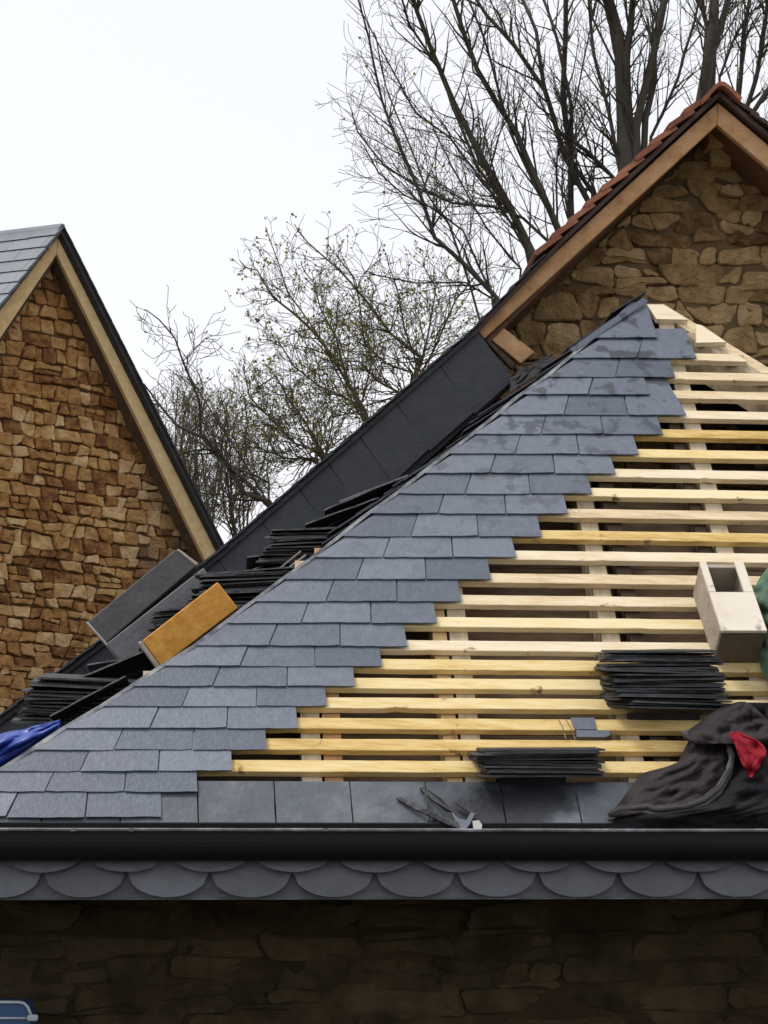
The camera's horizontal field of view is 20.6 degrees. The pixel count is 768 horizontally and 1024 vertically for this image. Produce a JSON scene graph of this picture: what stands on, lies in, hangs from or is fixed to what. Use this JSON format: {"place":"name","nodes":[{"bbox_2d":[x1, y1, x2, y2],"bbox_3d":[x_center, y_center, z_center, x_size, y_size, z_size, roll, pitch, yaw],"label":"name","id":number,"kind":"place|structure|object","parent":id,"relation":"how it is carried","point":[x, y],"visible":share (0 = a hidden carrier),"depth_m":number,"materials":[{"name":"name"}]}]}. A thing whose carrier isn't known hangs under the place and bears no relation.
{"place":"outdoors","nodes":[
{"label":"outdoors","id":0,"kind":"place"},
{"bbox_2d":[26,692,113,697],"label":"loose slate","id":1,"kind":"object","parent":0,"point":[81,694],"visible":0.3,"depth_m":6.63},
{"bbox_2d":[27,684,124,690],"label":"loose slate","id":2,"kind":"object","parent":1,"relation":"on","point":[65,687],"visible":0.55,"depth_m":6.61,"materials":[{"name":"stone"}]},
{"bbox_2d":[20,688,118,693],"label":"loose slate","id":3,"kind":"object","parent":2,"relation":"on","point":[55,690],"visible":0.56,"depth_m":6.62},
{"bbox_2d":[0,223,223,713],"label":"rubble stone house","id":4,"kind":"structure","parent":0,"point":[102,506],"depth_m":14.52,"materials":[{"name":"stone"}]},
{"bbox_2d":[0,81,767,733],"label":"stone gable house","id":5,"kind":"structure","parent":0,"point":[674,215],"depth_m":8.38,"materials":[{"name":"tile"}]},
{"bbox_2d":[0,0,767,543],"label":"sky","id":6,"kind":"structure","parent":0,"point":[161,135],"materials":[{"name":"white"}]},
{"bbox_2d":[468,752,598,755],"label":"loose slate","id":7,"kind":"object","parent":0,"point":[476,753],"visible":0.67,"depth_m":6.18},
{"bbox_2d":[469,754,596,758],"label":"loose slate","id":8,"kind":"object","parent":7,"relation":"on","point":[505,756],"visible":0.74,"depth_m":6.19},
{"bbox_2d":[469,756,599,760],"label":"loose slate","id":9,"kind":"object","parent":8,"relation":"on","point":[555,758],"visible":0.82,"depth_m":6.19,"materials":[{"name":"stone"}]},
{"bbox_2d":[478,750,599,753],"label":"loose slate","id":10,"kind":"object","parent":8,"relation":"on","point":[521,752],"visible":0.61,"depth_m":6.18,"materials":[{"name":"stone"}]},
{"bbox_2d":[476,747,605,750],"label":"loose slate","id":11,"kind":"object","parent":10,"relation":"on","point":[539,749],"visible":1,"depth_m":6.23,"materials":[{"name":"stone"}]},
{"label":"loose slate","id":12,"kind":"object","parent":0,"visible":0},
{"bbox_2d":[29,678,127,686],"bbox_3d":[-0.929,0.548,6.747,0.392,0.008,0.220,3,-2,-5],"label":"loose slate","id":13,"kind":"object","parent":12,"relation":"on","point":[34,680],"visible":0.46,"depth_m":6.64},
{"bbox_2d":[39,673,140,682],"bbox_3d":[-0.908,0.529,6.720,0.362,0.009,0.202,3,-1,-4],"label":"loose slate","id":14,"kind":"object","parent":12,"relation":"on","point":[74,677],"visible":0.61,"depth_m":6.67,"materials":[{"name":"stone"}]},
{"label":"loose slate","id":15,"kind":"object","parent":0,"visible":0},
{"bbox_2d":[24,698,108,700],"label":"loose slate","id":16,"kind":"object","parent":15,"relation":"on","point":[48,699],"visible":0.47,"depth_m":6.60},
{"bbox_2d":[69,651,152,689],"bbox_3d":[-0.863,0.515,6.797,0.318,0.008,0.200,-23,-17,-8],"label":"loose slate","id":17,"kind":"object","parent":15,"relation":"on","point":[134,664],"visible":0.42,"depth_m":6.77,"materials":[{"name":"stone"}]},
{"label":"loose slate","id":18,"kind":"object","parent":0,"visible":0},
{"bbox_2d":[324,480,396,515],"bbox_3d":[-0.083,-0.028,7.297,0.271,0.008,0.198,-23,-16,-8],"label":"loose slate","id":19,"kind":"object","parent":18,"relation":"on","point":[377,491],"visible":0.43,"depth_m":7.23,"materials":[{"name":"stone"}]},
{"label":"ground","id":20,"kind":"structure","parent":0,"visible":0},
{"bbox_2d":[144,356,243,516],"bbox_3d":[-2.515,2.611,23.802,1.866,9.062,1.587,0,-9,0],"label":"bare sapling","id":21,"kind":"object","parent":20,"relation":"on","point":[183,421],"visible":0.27,"depth_m":24.41,"materials":[{"name":"brown plant"}]},
{"bbox_2d":[156,366,249,527],"bbox_3d":[-2.330,2.785,24.938,1.426,9.092,1.532,0,-9,0],"label":"bare sapling","id":22,"kind":"object","parent":20,"relation":"on","point":[197,474],"visible":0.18,"depth_m":25.43,"materials":[{"name":"brown plant"}]},
{"bbox_2d":[134,284,280,539],"bbox_3d":[-1.625,2.133,18.891,1.620,8.394,1.401,0,-9,0],"label":"bare tree","id":23,"kind":"object","parent":20,"relation":"on","point":[256,495],"visible":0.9,"depth_m":19.35,"materials":[{"name":"grey plant"}]},
{"bbox_2d":[184,363,308,536],"bbox_3d":[-1.778,2.695,24.004,1.832,8.963,1.329,-8,-13,42],"label":"bare sapling","id":24,"kind":"object","parent":20,"relation":"on","point":[233,521],"visible":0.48,"depth_m":24.36,"materials":[{"name":"brown plant"}]},
{"bbox_2d":[210,326,394,524],"bbox_3d":[-0.563,2.296,20.012,2.174,8.441,1.486,0,-9,0],"label":"bare tree","id":25,"kind":"object","parent":20,"relation":"on","point":[317,449],"visible":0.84,"depth_m":20.46,"materials":[{"name":"brown plant"}]},
{"bbox_2d":[224,216,413,448],"bbox_3d":[-0.594,1.762,21.028,1.952,9.826,1.598,3,-10,-20],"label":"bare tree","id":26,"kind":"object","parent":20,"relation":"on","point":[311,328],"visible":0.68,"depth_m":21.61,"materials":[{"name":"brown plant"}]},
{"bbox_2d":[0,290,767,1023],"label":"slate roof building","id":27,"kind":"structure","parent":20,"relation":"on","point":[220,824],"depth_m":6.45,"materials":[{"name":"stone"}]},
{"bbox_2d":[0,719,60,766],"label":"blue sheet","id":28,"kind":"object","parent":27,"relation":"on","point":[14,744],"visible":0.89,"depth_m":6.34,"materials":[{"name":"plastic"}]},
{"bbox_2d":[19,723,65,725],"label":"loose slate","id":29,"kind":"object","parent":27,"relation":"on","point":[39,723],"visible":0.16,"depth_m":6.60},
{"bbox_2d":[16,721,69,723],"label":"loose slate","id":30,"kind":"object","parent":29,"relation":"on","point":[38,722],"visible":0.24,"depth_m":6.59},
{"bbox_2d":[11,718,72,721],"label":"loose slate","id":31,"kind":"object","parent":30,"relation":"on","point":[17,719],"visible":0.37,"depth_m":6.62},
{"bbox_2d":[18,714,75,719],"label":"loose slate","id":32,"kind":"object","parent":31,"relation":"on","point":[34,716],"visible":0.35,"depth_m":6.62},
{"bbox_2d":[18,711,80,717],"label":"loose slate","id":33,"kind":"object","parent":32,"relation":"on","point":[76,716],"visible":0.23,"depth_m":6.62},
{"bbox_2d":[50,675,129,720],"bbox_3d":[-0.917,0.598,6.628,0.266,0.010,0.211,-28,-14,-9],"label":"loose slate","id":34,"kind":"object","parent":33,"relation":"on","point":[75,707],"visible":0.51,"depth_m":6.57,"materials":[{"name":"stone"}]},
{"bbox_2d":[22,708,89,711],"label":"loose slate","id":35,"kind":"object","parent":32,"relation":"on","point":[51,709],"visible":0.38,"depth_m":6.61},
{"bbox_2d":[26,702,94,708],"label":"loose slate","id":36,"kind":"object","parent":35,"relation":"on","point":[31,704],"visible":0.37,"depth_m":6.61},
{"bbox_2d":[130,667,153,676],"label":"loose slate","id":37,"kind":"object","parent":27,"relation":"on","point":[139,674],"visible":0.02,"depth_m":7.05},
{"bbox_2d":[87,659,121,672],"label":"loose slate","id":38,"kind":"object","parent":37,"relation":"on","point":[92,667],"visible":0.22,"depth_m":7.00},
{"bbox_2d":[86,549,206,659],"bbox_3d":[-0.779,0.374,7.293,0.488,0.482,0.238,1,-9,-5],"label":"grey box","id":39,"kind":"object","parent":27,"relation":"on","point":[120,625],"visible":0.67,"depth_m":7.24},
{"bbox_2d":[138,583,236,667],"bbox_3d":[-0.628,0.370,6.776,0.313,0.277,0.130,1,-9,-5],"label":"chipboard box","id":40,"kind":"object","parent":27,"relation":"on","point":[201,615],"visible":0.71,"depth_m":6.72,"materials":[{"name":"wood"}]},
{"bbox_2d":[268,541,323,546],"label":"loose slate","id":41,"kind":"object","parent":27,"relation":"on","point":[316,543],"visible":0.44,"depth_m":7.07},
{"bbox_2d":[271,537,329,543],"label":"loose slate","id":42,"kind":"object","parent":41,"relation":"on","point":[298,540],"visible":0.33,"depth_m":7.06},
{"bbox_2d":[396,797,458,827],"bbox_3d":[0.126,0.870,6.100,0.198,0.095,0.023,-4,-10,22],"label":"slate shard","id":43,"kind":"object","parent":27,"relation":"on","point":[436,816],"visible":0.91,"depth_m":6.09,"materials":[{"name":"stone"}]},
{"bbox_2d":[419,787,451,812],"bbox_3d":[0.150,0.836,6.139,0.120,0.077,0.015,-9,-13,43],"label":"slate shard","id":44,"kind":"object","parent":27,"relation":"on","point":[437,800],"visible":1,"depth_m":6.14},
{"bbox_2d":[452,812,474,828],"bbox_3d":[0.228,0.890,6.086,0.071,0.060,0.049,0,-9,0],"label":"slate shard","id":45,"kind":"object","parent":27,"relation":"on","point":[464,824],"visible":0.83,"depth_m":6.08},
{"bbox_2d":[495,777,565,792],"bbox_3d":[0.436,0.814,6.279,0.190,0.045,0.150,1,-9,-5],"label":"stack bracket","id":46,"kind":"object","parent":27,"relation":"attached to","point":[532,780],"visible":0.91,"depth_m":6.22,"materials":[{"name":"metal"}]},
{"bbox_2d":[475,773,603,776],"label":"loose slate","id":47,"kind":"object","parent":27,"relation":"on","point":[485,775],"visible":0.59,"depth_m":6.17,"materials":[{"name":"stone"}]},
{"bbox_2d":[481,770,602,774],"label":"loose slate","id":48,"kind":"object","parent":47,"relation":"on","point":[482,771],"visible":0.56,"depth_m":6.19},
{"bbox_2d":[480,769,604,773],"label":"loose slate","id":49,"kind":"object","parent":48,"relation":"on","point":[505,771],"visible":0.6,"depth_m":6.17,"materials":[{"name":"stone"}]},
{"bbox_2d":[478,765,598,770],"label":"loose slate","id":50,"kind":"object","parent":49,"relation":"on","point":[537,769],"visible":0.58,"depth_m":6.19,"materials":[{"name":"stone"}]},
{"bbox_2d":[476,762,601,768],"bbox_3d":[0.454,0.749,6.263,0.356,0.008,0.190,1,-2,-7],"label":"loose slate","id":51,"kind":"object","parent":50,"relation":"on","point":[523,766],"visible":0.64,"depth_m":6.18,"materials":[{"name":"stone"}]},
{"bbox_2d":[480,762,601,765],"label":"loose slate","id":52,"kind":"object","parent":51,"relation":"on","point":[559,764],"visible":0.6,"depth_m":6.20,"materials":[{"name":"stone"}]},
{"bbox_2d":[472,759,604,762],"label":"loose slate","id":53,"kind":"object","parent":52,"relation":"on","point":[567,761],"visible":0.71,"depth_m":6.20,"materials":[{"name":"stone"}]},
{"bbox_2d":[570,718,596,729],"bbox_3d":[0.607,0.645,6.432,0.075,0.040,0.034,1,-9,-5],"label":"slate chip","id":54,"kind":"object","parent":27,"relation":"on","point":[583,724],"visible":1,"depth_m":6.43,"materials":[{"name":"stone"}]},
{"bbox_2d":[576,730,609,737],"bbox_3d":[0.633,0.673,6.401,0.103,0.026,0.022,1,-9,-5],"label":"slate chip","id":55,"kind":"object","parent":27,"relation":"on","point":[592,733],"visible":1,"depth_m":6.40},
{"bbox_2d":[626,712,700,736],"bbox_3d":[0.854,0.662,6.537,0.219,0.070,0.170,1,-9,-5],"label":"stack bracket","id":56,"kind":"object","parent":27,"relation":"attached to","point":[657,716],"visible":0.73,"depth_m":6.47,"materials":[{"name":"metal"}]},
{"bbox_2d":[608,704,720,709],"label":"loose slate","id":57,"kind":"object","parent":56,"relation":"on","point":[666,707],"visible":0.76,"depth_m":6.42,"materials":[{"name":"stone"}]},
{"bbox_2d":[606,702,724,706],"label":"loose slate","id":58,"kind":"object","parent":57,"relation":"on","point":[615,703],"visible":0.78,"depth_m":6.42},
{"bbox_2d":[608,700,728,705],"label":"loose slate","id":59,"kind":"object","parent":58,"relation":"on","point":[664,702],"visible":0.83,"depth_m":6.41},
{"bbox_2d":[604,698,731,701],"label":"loose slate","id":60,"kind":"object","parent":59,"relation":"on","point":[667,700],"visible":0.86,"depth_m":6.42,"materials":[{"name":"stone"}]},
{"bbox_2d":[599,695,726,699],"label":"loose slate","id":61,"kind":"object","parent":60,"relation":"on","point":[668,697],"visible":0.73,"depth_m":6.42,"materials":[{"name":"stone"}]},
{"bbox_2d":[600,693,726,697],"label":"loose slate","id":62,"kind":"object","parent":61,"relation":"on","point":[616,695],"visible":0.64,"depth_m":6.47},
{"bbox_2d":[604,688,724,691],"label":"loose slate","id":63,"kind":"object","parent":62,"relation":"on","point":[666,690],"visible":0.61,"depth_m":6.42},
{"bbox_2d":[601,686,725,689],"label":"loose slate","id":64,"kind":"object","parent":63,"relation":"on","point":[664,688],"visible":0.71,"depth_m":6.42,"materials":[{"name":"stone"}]},
{"bbox_2d":[602,692,728,695],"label":"loose slate","id":65,"kind":"object","parent":61,"relation":"on","point":[686,694],"visible":0.88,"depth_m":6.43,"materials":[{"name":"stone"}]},
{"bbox_2d":[606,691,723,692],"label":"loose slate","id":66,"kind":"object","parent":65,"relation":"on","point":[663,692],"visible":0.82,"depth_m":6.43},
{"bbox_2d":[605,685,723,686],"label":"loose slate","id":67,"kind":"object","parent":66,"relation":"on","point":[664,685],"visible":0.83,"depth_m":6.42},
{"bbox_2d":[600,680,723,681],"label":"loose slate","id":68,"kind":"object","parent":67,"relation":"on","point":[669,681],"visible":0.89,"depth_m":6.44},
{"bbox_2d":[600,682,726,684],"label":"loose slate","id":69,"kind":"object","parent":67,"relation":"on","point":[653,683],"visible":1,"depth_m":6.43,"materials":[{"name":"stone"}]},
{"bbox_2d":[605,677,724,680],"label":"loose slate","id":70,"kind":"object","parent":69,"relation":"on","point":[691,678],"visible":0.87,"depth_m":6.42,"materials":[{"name":"stone"}]},
{"bbox_2d":[599,675,726,679],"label":"loose slate","id":71,"kind":"object","parent":70,"relation":"on","point":[642,677],"visible":0.81,"depth_m":6.43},
{"bbox_2d":[600,670,723,673],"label":"loose slate","id":72,"kind":"object","parent":71,"relation":"on","point":[646,672],"visible":0.82,"depth_m":6.43,"materials":[{"name":"stone"}]},
{"bbox_2d":[594,666,718,670],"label":"loose slate","id":73,"kind":"object","parent":72,"relation":"on","point":[595,667],"visible":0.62,"depth_m":6.42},
{"bbox_2d":[596,665,717,668],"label":"loose slate","id":74,"kind":"object","parent":73,"relation":"on","point":[679,667],"visible":0.72,"depth_m":6.43,"materials":[{"name":"stone"}]},
{"bbox_2d":[599,661,722,663],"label":"loose slate","id":75,"kind":"object","parent":74,"relation":"on","point":[655,662],"visible":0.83,"depth_m":6.44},
{"bbox_2d":[595,656,720,659],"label":"loose slate","id":76,"kind":"object","parent":75,"relation":"on","point":[700,658],"visible":0.84,"depth_m":6.43,"materials":[{"name":"stone"}]},
{"bbox_2d":[602,659,720,661],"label":"loose slate","id":77,"kind":"object","parent":76,"relation":"on","point":[661,660],"visible":0.83,"depth_m":6.43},
{"bbox_2d":[596,663,722,665],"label":"loose slate","id":78,"kind":"object","parent":75,"relation":"on","point":[645,664],"visible":0.89,"depth_m":6.45,"materials":[{"name":"stone"}]},
{"bbox_2d":[601,649,716,652],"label":"loose slate","id":79,"kind":"object","parent":73,"relation":"on","point":[660,651],"visible":0.97,"depth_m":6.43,"materials":[{"name":"stone"}]},
{"bbox_2d":[597,651,714,654],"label":"loose slate","id":80,"kind":"object","parent":79,"relation":"on","point":[678,653],"visible":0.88,"depth_m":6.45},
{"bbox_2d":[595,654,716,656],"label":"loose slate","id":81,"kind":"object","parent":80,"relation":"on","point":[656,655],"visible":0.96,"depth_m":6.45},
{"bbox_2d":[599,668,718,671],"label":"loose slate","id":82,"kind":"object","parent":72,"relation":"on","point":[684,670],"visible":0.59,"depth_m":6.43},
{"bbox_2d":[603,674,724,675],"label":"loose slate","id":83,"kind":"object","parent":70,"relation":"on","point":[663,675],"visible":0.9,"depth_m":6.42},
{"bbox_2d":[608,701,767,828],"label":"jacket","id":84,"kind":"object","parent":27,"relation":"on","point":[715,776],"visible":1,"depth_m":6.21,"materials":[{"name":"fabric"}]},
{"bbox_2d":[693,562,766,662],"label":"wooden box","id":85,"kind":"object","parent":27,"relation":"on","point":[732,620],"visible":0.92,"depth_m":6.67,"materials":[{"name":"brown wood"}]},
{"bbox_2d":[754,568,767,681],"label":"netting","id":86,"kind":"object","parent":27,"relation":"on","point":[761,590],"visible":0.66,"depth_m":6.75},
{"bbox_2d":[280,211,514,464],"bbox_3d":[0.202,1.712,19.948,2.194,9.572,2.160,5,-11,-26],"label":"bare tree","id":87,"kind":"object","parent":20,"relation":"on","point":[419,363],"visible":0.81,"depth_m":20.49,"materials":[{"name":"brown plant"}]},
{"bbox_2d":[327,0,531,336],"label":"bare tree","id":88,"kind":"object","parent":20,"relation":"on","point":[494,297],"visible":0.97,"depth_m":16.58,"materials":[{"name":"grey plant"}]},
{"bbox_2d":[314,0,579,263],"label":"bare tree","id":89,"kind":"object","parent":20,"relation":"on","point":[538,187],"visible":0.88,"depth_m":17.70,"materials":[{"name":"grey plant"}]},
{"bbox_2d":[450,0,648,236],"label":"bare tree","id":90,"kind":"object","parent":20,"relation":"on","point":[567,135],"visible":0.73,"depth_m":18.78,"materials":[{"name":"grey plant"}]},
{"bbox_2d":[539,0,753,184],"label":"bare tree","id":91,"kind":"object","parent":20,"relation":"on","point":[629,145],"visible":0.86,"depth_m":17.83,"materials":[{"name":"grey plant"}]},
{"bbox_2d":[662,0,762,105],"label":"bare tree","id":92,"kind":"object","parent":20,"relation":"on","point":[708,72],"visible":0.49,"depth_m":18.84,"materials":[{"name":"grey plant"}]},
{"bbox_2d":[693,0,767,119],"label":"bare tree","id":93,"kind":"object","parent":20,"relation":"on","point":[744,26],"visible":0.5,"depth_m":19.91,"materials":[{"name":"grey plant"}]},
{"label":"scaffold board","id":94,"kind":"object","parent":20,"relation":"on","visible":0},
{"bbox_2d":[0,998,37,1023],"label":"plastic crate","id":95,"kind":"object","parent":94,"relation":"on","point":[17,1010],"visible":1,"depth_m":6.00,"materials":[{"name":"plastic"}]},
{"label":"loose slate","id":96,"kind":"object","parent":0,"visible":0},
{"bbox_2d":[270,536,331,539],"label":"loose slate","id":97,"kind":"object","parent":96,"relation":"on","point":[297,537],"visible":0.51,"depth_m":7.05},
{"bbox_2d":[265,535,332,537],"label":"loose slate","id":98,"kind":"object","parent":97,"relation":"on","point":[298,536],"visible":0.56,"depth_m":7.07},
{"bbox_2d":[268,532,337,535],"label":"loose slate","id":99,"kind":"object","parent":98,"relation":"on","point":[295,534],"visible":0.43,"depth_m":7.08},
{"bbox_2d":[271,527,345,532],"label":"loose slate","id":100,"kind":"object","parent":99,"relation":"on","point":[301,530],"visible":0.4,"depth_m":7.07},
{"label":"loose slate","id":101,"kind":"object","parent":100,"relation":"on","visible":0},
{"bbox_2d":[305,497,378,527],"bbox_3d":[-0.144,0.026,7.224,0.270,0.008,0.172,-20,-19,-8],"label":"loose slate","id":102,"kind":"object","parent":101,"relation":"on","point":[326,520],"visible":0.43,"depth_m":7.17,"materials":[{"name":"stone"}]},
{"label":"loose slate","id":103,"kind":"object","parent":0,"visible":0},
{"bbox_2d":[188,600,250,602],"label":"loose slate","id":104,"kind":"object","parent":103,"relation":"on","point":[239,601],"visible":0.32,"depth_m":6.92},
{"bbox_2d":[191,591,262,598],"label":"loose slate","id":105,"kind":"object","parent":104,"relation":"on","point":[243,593],"visible":0.28,"depth_m":6.94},
{"bbox_2d":[203,588,266,590],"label":"loose slate","id":106,"kind":"object","parent":105,"relation":"on","point":[237,589],"visible":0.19,"depth_m":6.93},
{"bbox_2d":[205,586,269,589],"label":"loose slate","id":107,"kind":"object","parent":106,"relation":"on","point":[247,588],"visible":0.19,"depth_m":6.95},
{"bbox_2d":[191,584,265,592],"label":"loose slate","id":108,"kind":"object","parent":107,"relation":"on","point":[192,588],"visible":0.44,"depth_m":6.95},
{"bbox_2d":[201,582,274,587],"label":"loose slate","id":109,"kind":"object","parent":108,"relation":"on","point":[242,584],"visible":0.46,"depth_m":6.95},
{"bbox_2d":[201,580,276,585],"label":"loose slate","id":110,"kind":"object","parent":109,"relation":"on","point":[240,582],"visible":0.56,"depth_m":6.94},
{"bbox_2d":[199,577,281,583],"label":"loose slate","id":111,"kind":"object","parent":108,"relation":"on","point":[211,581],"visible":0.56,"depth_m":6.95,"materials":[{"name":"stone"}]},
{"bbox_2d":[204,575,283,579],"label":"loose slate","id":112,"kind":"object","parent":111,"relation":"on","point":[233,577],"visible":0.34,"depth_m":6.96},
{"bbox_2d":[199,572,288,580],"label":"loose slate","id":113,"kind":"object","parent":112,"relation":"on","point":[202,577],"visible":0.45,"depth_m":6.95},
{"bbox_2d":[194,566,294,578],"bbox_3d":[-0.447,0.202,7.058,0.369,0.009,0.225,-4,-5,-3],"label":"loose slate","id":114,"kind":"object","parent":113,"relation":"on","point":[197,575],"visible":0.49,"depth_m":6.95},
{"bbox_2d":[204,570,290,574],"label":"loose slate","id":115,"kind":"object","parent":114,"relation":"on","point":[248,572],"visible":0.3,"depth_m":6.95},
{"label":"loose slate","id":116,"kind":"object","parent":114,"relation":"on","visible":0},
{"bbox_2d":[246,555,282,569],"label":"loose slate","id":117,"kind":"object","parent":116,"relation":"on","point":[250,562],"visible":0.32,"depth_m":7.15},
{"bbox_2d":[193,584,271,593],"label":"loose slate","id":118,"kind":"object","parent":107,"relation":"on","point":[195,591],"visible":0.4,"depth_m":6.96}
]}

